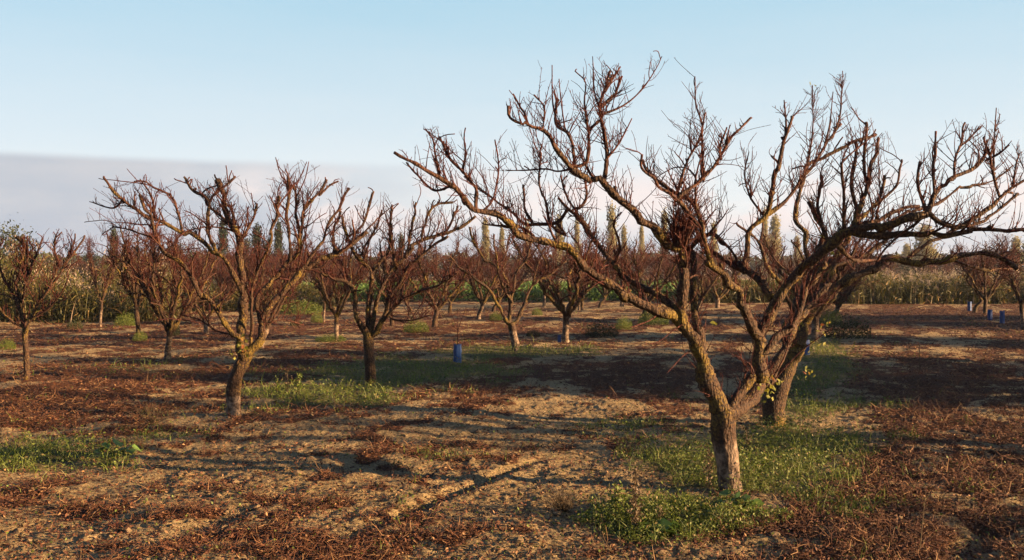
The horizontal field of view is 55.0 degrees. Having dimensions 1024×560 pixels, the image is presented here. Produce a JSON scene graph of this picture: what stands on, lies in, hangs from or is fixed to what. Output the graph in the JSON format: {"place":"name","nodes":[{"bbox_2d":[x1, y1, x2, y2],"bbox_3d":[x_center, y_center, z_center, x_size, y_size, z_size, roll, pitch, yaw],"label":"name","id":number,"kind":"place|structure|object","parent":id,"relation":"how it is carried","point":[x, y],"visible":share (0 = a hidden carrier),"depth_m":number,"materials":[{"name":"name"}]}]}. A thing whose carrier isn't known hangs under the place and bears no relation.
{"place":"outdoors","nodes":[
{"label":"outdoors","id":0,"kind":"place"},
{"bbox_2d":[0,270,1023,559],"bbox_3d":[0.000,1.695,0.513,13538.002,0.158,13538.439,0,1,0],"label":"ground","id":1,"kind":"structure","parent":0,"point":[522,404],"depth_m":10.89,"materials":[{"name":"soil"}]},
{"bbox_2d":[0,338,15,349],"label":"weed clump","id":2,"kind":"object","parent":1,"relation":"on","point":[9,345],"visible":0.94,"depth_m":20.73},
{"bbox_2d":[0,219,48,284],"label":"leafy tree","id":3,"kind":"object","parent":1,"relation":"on","point":[12,231],"visible":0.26,"depth_m":54.81,"materials":[{"name":"green plant"}]},
{"bbox_2d":[0,229,87,379],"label":"orchard tree","id":4,"kind":"object","parent":1,"relation":"on","point":[17,298],"visible":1,"depth_m":14.85,"materials":[{"name":"brown plant"}]},
{"bbox_2d":[66,319,82,328],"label":"weed clump","id":5,"kind":"object","parent":1,"relation":"on","point":[76,327],"visible":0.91,"depth_m":27.69,"materials":[{"name":"green plant"}]},
{"bbox_2d":[75,248,101,279],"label":"leafy tree","id":6,"kind":"object","parent":1,"relation":"on","point":[84,258],"visible":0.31,"depth_m":109.69,"materials":[{"name":"green plant"}]},
{"bbox_2d":[74,255,108,277],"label":"orchard tree","id":7,"kind":"object","parent":1,"relation":"on","point":[77,258],"visible":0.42,"depth_m":77.53,"materials":[{"name":"brown plant"}]},
{"bbox_2d":[0,235,184,322],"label":"reed thicket","id":8,"kind":"object","parent":1,"relation":"on","point":[81,303],"visible":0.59,"depth_m":32.32,"materials":[{"name":"plant"}]},
{"bbox_2d":[81,230,122,326],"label":"orchard tree","id":9,"kind":"object","parent":1,"relation":"on","point":[107,278],"visible":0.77,"depth_m":29.00,"materials":[{"name":"brown plant"}]},
{"bbox_2d":[94,438,127,455],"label":"broadleaf weed","id":10,"kind":"object","parent":1,"relation":"on","point":[117,442],"visible":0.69,"depth_m":8.88,"materials":[{"name":"green plant"}]},
{"bbox_2d":[105,225,117,273],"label":"conifer tree","id":11,"kind":"object","parent":1,"relation":"on","point":[114,233],"visible":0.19,"depth_m":89.81,"materials":[{"name":"green plant"}]},
{"bbox_2d":[114,312,135,325],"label":"weed clump","id":12,"kind":"object","parent":1,"relation":"on","point":[129,321],"visible":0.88,"depth_m":29.22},
{"bbox_2d":[116,444,141,453],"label":"broadleaf weed","id":13,"kind":"object","parent":1,"relation":"on","point":[131,450],"visible":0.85,"depth_m":9.05,"materials":[{"name":"green plant"}]},
{"bbox_2d":[86,216,177,338],"bbox_3d":[-9.168,-0.018,23.947,1.952,3.081,1.569,0,1,-1],"label":"orchard tree","id":14,"kind":"object","parent":1,"relation":"on","point":[137,299],"visible":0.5,"depth_m":23.79,"materials":[{"name":"brown plant"}]},
{"bbox_2d":[132,330,147,340],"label":"weed clump","id":15,"kind":"object","parent":1,"relation":"on","point":[138,337],"visible":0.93,"depth_m":23.54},
{"bbox_2d":[116,398,208,423],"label":"litter","id":16,"kind":"object","parent":1,"relation":"on","point":[152,418],"visible":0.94,"depth_m":10.93,"materials":[{"name":"plant"}]},
{"bbox_2d":[106,211,232,359],"bbox_3d":[-6.270,0.141,18.289,2.314,2.887,1.960,-1,1,-39],"label":"orchard tree","id":17,"kind":"object","parent":1,"relation":"on","point":[151,296],"visible":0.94,"depth_m":18.29,"materials":[{"name":"brown plant"}]},
{"bbox_2d":[184,246,235,291],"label":"orchard tree","id":18,"kind":"object","parent":1,"relation":"on","point":[200,255],"visible":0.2,"depth_m":51.07,"materials":[{"name":"brown plant"}]},
{"bbox_2d":[159,239,261,333],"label":"orchard tree","id":19,"kind":"object","parent":1,"relation":"on","point":[206,329],"visible":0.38,"depth_m":25.91,"materials":[{"name":"brown plant"}]},
{"bbox_2d":[216,220,230,283],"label":"conifer tree","id":20,"kind":"object","parent":1,"relation":"on","point":[222,232],"visible":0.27,"depth_m":99.75,"materials":[{"name":"green plant"}]},
{"bbox_2d":[84,157,377,416],"bbox_3d":[-3.218,0.064,11.433,3.332,3.132,1.458,0,1,-19],"label":"orchard tree","id":21,"kind":"object","parent":1,"relation":"on","point":[238,371],"visible":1,"depth_m":11.44,"materials":[{"name":"brown plant"}]},
{"bbox_2d":[203,248,262,310],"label":"orchard tree","id":22,"kind":"object","parent":1,"relation":"on","point":[226,276],"visible":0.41,"depth_m":39.88,"materials":[{"name":"brown plant"}]},
{"bbox_2d":[249,222,264,278],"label":"conifer tree","id":23,"kind":"object","parent":1,"relation":"on","point":[257,229],"visible":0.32,"depth_m":99.76,"materials":[{"name":"green plant"}]},
{"bbox_2d":[177,273,337,311],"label":"reed thicket","id":24,"kind":"object","parent":1,"relation":"on","point":[315,297],"visible":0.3,"depth_m":41.11,"materials":[{"name":"plant"}]},
{"bbox_2d":[248,254,298,296],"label":"orchard tree","id":25,"kind":"object","parent":1,"relation":"on","point":[277,281],"visible":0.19,"depth_m":38.93,"materials":[{"name":"brown plant"}]},
{"bbox_2d":[227,231,322,347],"bbox_3d":[-5.187,0.237,21.234,1.944,2.560,1.646,0,1,19],"label":"orchard tree","id":26,"kind":"object","parent":1,"relation":"on","point":[276,309],"visible":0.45,"depth_m":20.92,"materials":[{"name":"brown plant"}]},
{"bbox_2d":[269,219,285,279],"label":"conifer tree","id":27,"kind":"object","parent":1,"relation":"on","point":[278,243],"visible":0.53,"depth_m":99.78,"materials":[{"name":"green plant"}]},
{"bbox_2d":[272,375,284,395],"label":"weed stalk","id":28,"kind":"object","parent":1,"relation":"on","point":[274,386],"visible":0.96,"depth_m":13.12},
{"bbox_2d":[261,246,307,277],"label":"orchard tree","id":29,"kind":"object","parent":1,"relation":"on","point":[266,265],"visible":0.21,"depth_m":51.94,"materials":[{"name":"brown plant"}]},
{"bbox_2d":[269,246,311,290],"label":"orchard tree","id":30,"kind":"object","parent":1,"relation":"on","point":[301,277],"visible":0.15,"depth_m":42.53,"materials":[{"name":"brown plant"}]},
{"bbox_2d":[291,373,304,394],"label":"weed stalk","id":31,"kind":"object","parent":1,"relation":"on","point":[297,386],"visible":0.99,"depth_m":13.11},
{"bbox_2d":[279,298,321,314],"bbox_3d":[-8.138,1.015,37.773,1.756,0.678,1.768,-1,1,-44],"label":"weed clump","id":32,"kind":"object","parent":1,"relation":"on","point":[303,304],"visible":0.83,"depth_m":37.63,"materials":[{"name":"plant"}]},
{"bbox_2d":[310,248,342,320],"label":"orchard tree","id":33,"kind":"object","parent":1,"relation":"on","point":[324,308],"visible":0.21,"depth_m":31.34,"materials":[{"name":"brown plant"}]},
{"bbox_2d":[315,333,345,341],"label":"weed clump","id":34,"kind":"object","parent":1,"relation":"on","point":[323,339],"visible":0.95,"depth_m":23.11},
{"bbox_2d":[310,260,369,307],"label":"orchard tree","id":35,"kind":"object","parent":1,"relation":"on","point":[342,277],"visible":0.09,"depth_m":43.78,"materials":[{"name":"brown plant"}]},
{"bbox_2d":[302,232,378,341],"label":"orchard tree","id":36,"kind":"object","parent":1,"relation":"on","point":[327,296],"visible":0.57,"depth_m":23.12,"materials":[{"name":"brown plant"}]},
{"bbox_2d":[357,239,422,325],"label":"orchard tree","id":37,"kind":"object","parent":1,"relation":"on","point":[392,284],"visible":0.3,"depth_m":29.10,"materials":[{"name":"brown plant"}]},
{"bbox_2d":[316,184,475,384],"bbox_3d":[-1.707,0.082,14.489,2.223,3.033,1.272,0,1,11],"label":"orchard tree","id":38,"kind":"object","parent":1,"relation":"on","point":[369,332],"visible":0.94,"depth_m":14.43,"materials":[{"name":"brown plant"}]},
{"bbox_2d":[387,257,430,312],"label":"orchard tree","id":39,"kind":"object","parent":1,"relation":"on","point":[410,287],"visible":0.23,"depth_m":38.11,"materials":[{"name":"brown plant"}]},
{"bbox_2d":[402,320,429,332],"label":"weed clump","id":40,"kind":"object","parent":1,"relation":"on","point":[410,327],"visible":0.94,"depth_m":26.70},
{"bbox_2d":[409,243,453,279],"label":"leafy tree","id":41,"kind":"object","parent":1,"relation":"on","point":[429,254],"visible":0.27,"depth_m":128.83,"materials":[{"name":"green plant"}]},
{"bbox_2d":[387,231,486,326],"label":"orchard tree","id":42,"kind":"object","parent":1,"relation":"on","point":[426,283],"visible":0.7,"depth_m":28.62,"materials":[{"name":"brown plant"}]},
{"bbox_2d":[417,246,474,312],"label":"orchard tree","id":43,"kind":"object","parent":1,"relation":"on","point":[455,294],"visible":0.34,"depth_m":38.03,"materials":[{"name":"brown plant"}]},
{"bbox_2d":[441,301,465,344],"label":"sapling","id":44,"kind":"object","parent":1,"relation":"on","point":[457,325],"visible":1,"depth_m":17.80,"materials":[{"name":"brown plant"}]},
{"bbox_2d":[453,344,461,362],"bbox_3d":[-0.988,1.347,17.812,0.151,0.400,0.156,0,1,0],"label":"tree guard","id":45,"kind":"object","parent":1,"relation":"on","point":[457,350],"visible":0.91,"depth_m":17.75,"materials":[{"name":"blue plastic"}]},
{"bbox_2d":[447,237,517,318],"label":"orchard tree","id":46,"kind":"object","parent":1,"relation":"on","point":[473,284],"visible":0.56,"depth_m":32.66,"materials":[{"name":"brown plant"}]},
{"bbox_2d":[480,215,490,276],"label":"poplar tree","id":47,"kind":"object","parent":1,"relation":"on","point":[484,228],"visible":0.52,"depth_m":189.62,"materials":[{"name":"green plant"}]},
{"bbox_2d":[473,246,520,311],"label":"orchard tree","id":48,"kind":"object","parent":1,"relation":"on","point":[499,296],"visible":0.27,"depth_m":39.01,"materials":[{"name":"brown plant"}]},
{"bbox_2d":[499,227,505,252],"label":"poplar tree","id":49,"kind":"object","parent":1,"relation":"on","point":[501,236],"visible":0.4,"depth_m":199.70,"materials":[{"name":"green plant"}]},
{"bbox_2d":[441,225,572,350],"bbox_3d":[-0.100,0.181,20.804,2.848,2.707,1.064,0,1,-6],"label":"orchard tree","id":50,"kind":"object","parent":1,"relation":"on","point":[498,266],"visible":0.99,"depth_m":20.79,"materials":[{"name":"brown plant"}]},
{"bbox_2d":[483,243,534,300],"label":"orchard tree","id":51,"kind":"object","parent":1,"relation":"on","point":[520,262],"visible":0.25,"depth_m":50.17,"materials":[{"name":"brown plant"}]},
{"bbox_2d":[482,255,538,303],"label":"orchard tree","id":52,"kind":"object","parent":1,"relation":"on","point":[504,297],"visible":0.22,"depth_m":44.25,"materials":[{"name":"brown plant"}]},
{"bbox_2d":[0,298,1023,559],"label":"leaf litter","id":53,"kind":"object","parent":1,"relation":"on","point":[532,515],"visible":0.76,"depth_m":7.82,"materials":[{"name":"plant"}]},
{"bbox_2d":[0,304,1023,559],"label":"green weeds","id":54,"kind":"object","parent":1,"relation":"on","point":[678,506],"visible":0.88,"depth_m":8.68,"materials":[{"name":"plant"}]},
{"bbox_2d":[0,321,1023,559],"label":"soil clods","id":55,"kind":"object","parent":1,"relation":"on","point":[268,480],"visible":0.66,"depth_m":7.45,"materials":[{"name":"soil"}]},
{"bbox_2d":[3,250,1023,276],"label":"distant wood","id":56,"kind":"object","parent":1,"relation":"on","point":[439,265],"visible":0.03,"depth_m":227.74,"materials":[{"name":"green plant"}]},
{"bbox_2d":[302,279,781,301],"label":"green crop","id":57,"kind":"object","parent":1,"relation":"on","point":[594,293],"visible":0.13,"depth_m":52.39,"materials":[{"name":"green plant"}]},
{"bbox_2d":[518,240,567,306],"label":"orchard tree","id":58,"kind":"object","parent":1,"relation":"on","point":[544,301],"visible":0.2,"depth_m":44.11,"materials":[{"name":"brown plant"}]},
{"bbox_2d":[552,211,564,267],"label":"poplar tree","id":59,"kind":"object","parent":1,"relation":"on","point":[561,237],"visible":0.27,"depth_m":189.65,"materials":[{"name":"green plant"}]},
{"bbox_2d":[537,485,582,512],"bbox_3d":[0.336,1.522,6.807,0.319,0.205,0.334,0,1,0],"label":"dry bush","id":60,"kind":"object","parent":1,"relation":"on","point":[562,506],"visible":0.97,"depth_m":6.80,"materials":[{"name":"plant"}]},
{"bbox_2d":[505,219,622,342],"bbox_3d":[1.105,0.040,22.942,3.094,2.996,3.128,0,1,26],"label":"orchard tree","id":61,"kind":"object","parent":1,"relation":"on","point":[559,305],"visible":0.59,"depth_m":22.83,"materials":[{"name":"brown plant"}]},
{"bbox_2d":[573,219,580,250],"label":"poplar tree","id":62,"kind":"object","parent":1,"relation":"on","point":[577,228],"visible":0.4,"depth_m":189.67,"materials":[{"name":"green plant"}]},
{"bbox_2d":[563,247,598,309],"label":"orchard tree","id":63,"kind":"object","parent":1,"relation":"on","point":[581,306],"visible":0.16,"depth_m":40.80,"materials":[{"name":"brown plant"}]},
{"bbox_2d":[585,321,618,337],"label":"weed clump","id":64,"kind":"object","parent":1,"relation":"on","point":[603,330],"visible":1,"depth_m":24.60,"materials":[{"name":"green plant"}]},
{"bbox_2d":[587,249,628,307],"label":"orchard tree","id":65,"kind":"object","parent":1,"relation":"on","point":[604,294],"visible":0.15,"depth_m":42.86,"materials":[{"name":"brown plant"}]},
{"bbox_2d":[605,200,619,276],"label":"poplar tree","id":66,"kind":"object","parent":1,"relation":"on","point":[610,222],"visible":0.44,"depth_m":169.63,"materials":[{"name":"green plant"}]},
{"bbox_2d":[603,480,626,518],"bbox_3d":[0.683,1.468,6.538,0.160,0.288,0.160,0,1,-25],"label":"weed stalk","id":67,"kind":"object","parent":1,"relation":"on","point":[618,498],"visible":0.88,"depth_m":6.52,"materials":[{"name":"plant"}]},
{"bbox_2d":[583,234,654,306],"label":"orchard tree","id":68,"kind":"object","parent":1,"relation":"on","point":[641,259],"visible":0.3,"depth_m":43.81,"materials":[{"name":"brown plant"}]},
{"bbox_2d":[615,315,631,329],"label":"weed clump","id":69,"kind":"object","parent":1,"relation":"on","point":[619,325],"visible":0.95,"depth_m":27.70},
{"bbox_2d":[620,223,629,263],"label":"poplar tree","id":70,"kind":"object","parent":1,"relation":"on","point":[623,232],"visible":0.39,"depth_m":199.70,"materials":[{"name":"green plant"}]},
{"bbox_2d":[625,462,644,532],"bbox_3d":[0.790,1.393,6.293,0.133,0.476,0.136,0,1,0],"label":"weed stalk","id":71,"kind":"object","parent":1,"relation":"on","point":[634,487],"visible":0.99,"depth_m":6.28,"materials":[{"name":"plant"}]},
{"bbox_2d":[602,232,678,318],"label":"orchard tree","id":72,"kind":"object","parent":1,"relation":"on","point":[658,262],"visible":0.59,"depth_m":32.87,"materials":[{"name":"brown plant"}]},
{"bbox_2d":[637,226,644,275],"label":"poplar tree","id":73,"kind":"object","parent":1,"relation":"on","point":[641,233],"visible":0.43,"depth_m":199.69,"materials":[{"name":"green plant"}]},
{"bbox_2d":[617,252,677,300],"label":"orchard tree","id":74,"kind":"object","parent":1,"relation":"on","point":[665,267],"visible":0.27,"depth_m":41.17,"materials":[{"name":"brown plant"}]},
{"bbox_2d":[638,312,668,324],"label":"weed clump","id":75,"kind":"object","parent":1,"relation":"on","point":[655,321],"visible":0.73,"depth_m":29.74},
{"bbox_2d":[637,518,680,538],"bbox_3d":[0.931,1.577,6.253,0.295,0.132,0.278,0,1,24],"label":"broadleaf weed","id":76,"kind":"object","parent":1,"relation":"on","point":[667,523],"visible":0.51,"depth_m":6.22,"materials":[{"name":"green plant"}]},
{"bbox_2d":[648,243,703,305],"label":"orchard tree","id":77,"kind":"object","parent":1,"relation":"on","point":[672,277],"visible":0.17,"depth_m":45.58,"materials":[{"name":"brown plant"}]},
{"bbox_2d":[675,248,728,305],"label":"orchard tree","id":78,"kind":"object","parent":1,"relation":"on","point":[711,278],"visible":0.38,"depth_m":38.66,"materials":[{"name":"brown plant"}]},
{"bbox_2d":[393,50,1023,492],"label":"orchard tree","id":79,"kind":"object","parent":1,"relation":"on","point":[761,376],"visible":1,"depth_m":7.32,"materials":[{"name":"brown plant"}]},
{"bbox_2d":[701,443,716,487],"bbox_3d":[1.515,1.438,7.590,0.123,0.359,0.116,0,1,26],"label":"weed stalk","id":80,"kind":"object","parent":1,"relation":"on","point":[709,466],"visible":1,"depth_m":7.59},
{"bbox_2d":[689,248,751,307],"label":"orchard tree","id":81,"kind":"object","parent":1,"relation":"on","point":[716,296],"visible":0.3,"depth_m":42.71,"materials":[{"name":"brown plant"}]},
{"bbox_2d":[713,489,764,511],"bbox_3d":[1.568,1.517,6.795,0.290,0.156,0.370,1,1,41],"label":"broadleaf weed","id":82,"kind":"object","parent":1,"relation":"on","point":[737,494],"visible":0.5,"depth_m":6.75,"materials":[{"name":"green plant"}]},
{"bbox_2d":[741,421,753,452],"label":"weed stalk","id":83,"kind":"object","parent":1,"relation":"on","point":[746,430],"visible":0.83,"depth_m":9.09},
{"bbox_2d":[674,275,851,303],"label":"reed thicket","id":84,"kind":"object","parent":1,"relation":"on","point":[752,293],"visible":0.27,"depth_m":49.48,"materials":[{"name":"plant"}]},
{"bbox_2d":[760,205,770,275],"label":"poplar tree","id":85,"kind":"object","parent":1,"relation":"on","point":[766,222],"visible":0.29,"depth_m":179.70,"materials":[{"name":"green plant"}]},
{"bbox_2d":[744,254,801,278],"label":"leafy tree","id":86,"kind":"object","parent":1,"relation":"on","point":[785,263],"visible":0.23,"depth_m":129.82,"materials":[{"name":"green plant"}]},
{"bbox_2d":[766,211,784,275],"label":"poplar tree","id":87,"kind":"object","parent":1,"relation":"on","point":[775,225],"visible":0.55,"depth_m":184.52,"materials":[{"name":"green plant"}]},
{"bbox_2d":[791,233,803,262],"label":"poplar tree","id":88,"kind":"object","parent":1,"relation":"on","point":[796,250],"visible":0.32,"depth_m":199.74,"materials":[{"name":"green plant"}]},
{"bbox_2d":[755,223,878,342],"bbox_3d":[6.796,0.046,22.442,3.028,2.931,3.060,0,1,25],"label":"orchard tree","id":89,"kind":"object","parent":1,"relation":"on","point":[815,320],"visible":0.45,"depth_m":22.32,"materials":[{"name":"brown plant"}]},
{"bbox_2d":[819,306,842,324],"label":"weed clump","id":90,"kind":"object","parent":1,"relation":"on","point":[831,315],"visible":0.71,"depth_m":29.80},
{"bbox_2d":[808,237,884,319],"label":"orchard tree","id":91,"kind":"object","parent":1,"relation":"on","point":[848,291],"visible":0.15,"depth_m":30.56,"materials":[{"name":"brown plant"}]},
{"bbox_2d":[824,311,871,338],"bbox_3d":[8.236,1.116,24.105,1.139,0.755,1.134,0,1,-31],"label":"weed clump","id":92,"kind":"object","parent":1,"relation":"on","point":[845,327],"visible":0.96,"depth_m":23.97,"materials":[{"name":"green plant"}]},
{"bbox_2d":[729,129,1023,427],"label":"orchard tree","id":93,"kind":"object","parent":1,"relation":"on","point":[776,405],"visible":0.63,"depth_m":10.68,"materials":[{"name":"brown plant"}]},
{"bbox_2d":[862,252,902,274],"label":"orchard tree","id":94,"kind":"object","parent":1,"relation":"on","point":[891,266],"visible":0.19,"depth_m":62.11,"materials":[{"name":"brown plant"}]},
{"bbox_2d":[900,242,912,275],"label":"poplar tree","id":95,"kind":"object","parent":1,"relation":"on","point":[906,248],"visible":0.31,"depth_m":199.70,"materials":[{"name":"green plant"}]},
{"bbox_2d":[894,263,932,277],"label":"leafy tree","id":96,"kind":"object","parent":1,"relation":"on","point":[905,268],"visible":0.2,"depth_m":119.19,"materials":[{"name":"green plant"}]},
{"bbox_2d":[905,257,936,274],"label":"orchard tree","id":97,"kind":"object","parent":1,"relation":"on","point":[920,269],"visible":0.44,"depth_m":97.75,"materials":[{"name":"brown plant"}]},
{"bbox_2d":[903,221,942,275],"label":"poplar tree","id":98,"kind":"object","parent":1,"relation":"on","point":[925,227],"visible":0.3,"depth_m":169.40,"materials":[{"name":"green plant"}]},
{"bbox_2d":[842,264,1023,304],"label":"reed thicket","id":99,"kind":"object","parent":1,"relation":"on","point":[953,288],"visible":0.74,"depth_m":48.83,"materials":[{"name":"plant"}]},
{"bbox_2d":[921,253,956,276],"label":"orchard tree","id":100,"kind":"object","parent":1,"relation":"on","point":[933,267],"visible":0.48,"depth_m":80.22,"materials":[{"name":"brown plant"}]},
{"bbox_2d":[918,249,975,276],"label":"leafy tree","id":101,"kind":"object","parent":1,"relation":"on","point":[941,257],"visible":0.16,"depth_m":99.64,"materials":[{"name":"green plant"}]},
{"bbox_2d":[950,235,1023,314],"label":"orchard tree","id":102,"kind":"object","parent":1,"relation":"on","point":[981,291],"visible":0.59,"depth_m":36.80,"materials":[{"name":"brown plant"}]},
{"bbox_2d":[953,243,1021,312],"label":"orchard tree","id":103,"kind":"object","parent":1,"relation":"on","point":[977,305],"visible":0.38,"depth_m":38.02,"materials":[{"name":"brown plant"}]},
{"bbox_2d":[968,241,1016,273],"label":"leafy tree","id":104,"kind":"object","parent":1,"relation":"on","point":[988,257],"visible":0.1,"depth_m":89.91,"materials":[{"name":"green plant"}]},
{"bbox_2d":[985,226,1023,329],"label":"orchard tree","id":105,"kind":"object","parent":1,"relation":"on","point":[1013,282],"visible":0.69,"depth_m":27.71,"materials":[{"name":"brown plant"}]},
{"bbox_2d":[1009,235,1023,274],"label":"leafy tree","id":106,"kind":"object","parent":1,"relation":"on","point":[1020,257],"visible":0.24,"depth_m":85.20,"materials":[{"name":"green plant"}]},
{"bbox_2d":[1009,234,1023,260],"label":"poplar tree","id":107,"kind":"object","parent":1,"relation":"on","point":[1015,238],"visible":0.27,"depth_m":179.60,"materials":[{"name":"green plant"}]},
{"bbox_2d":[0,0,1023,268],"label":"sky","id":108,"kind":"structure","parent":0,"point":[164,91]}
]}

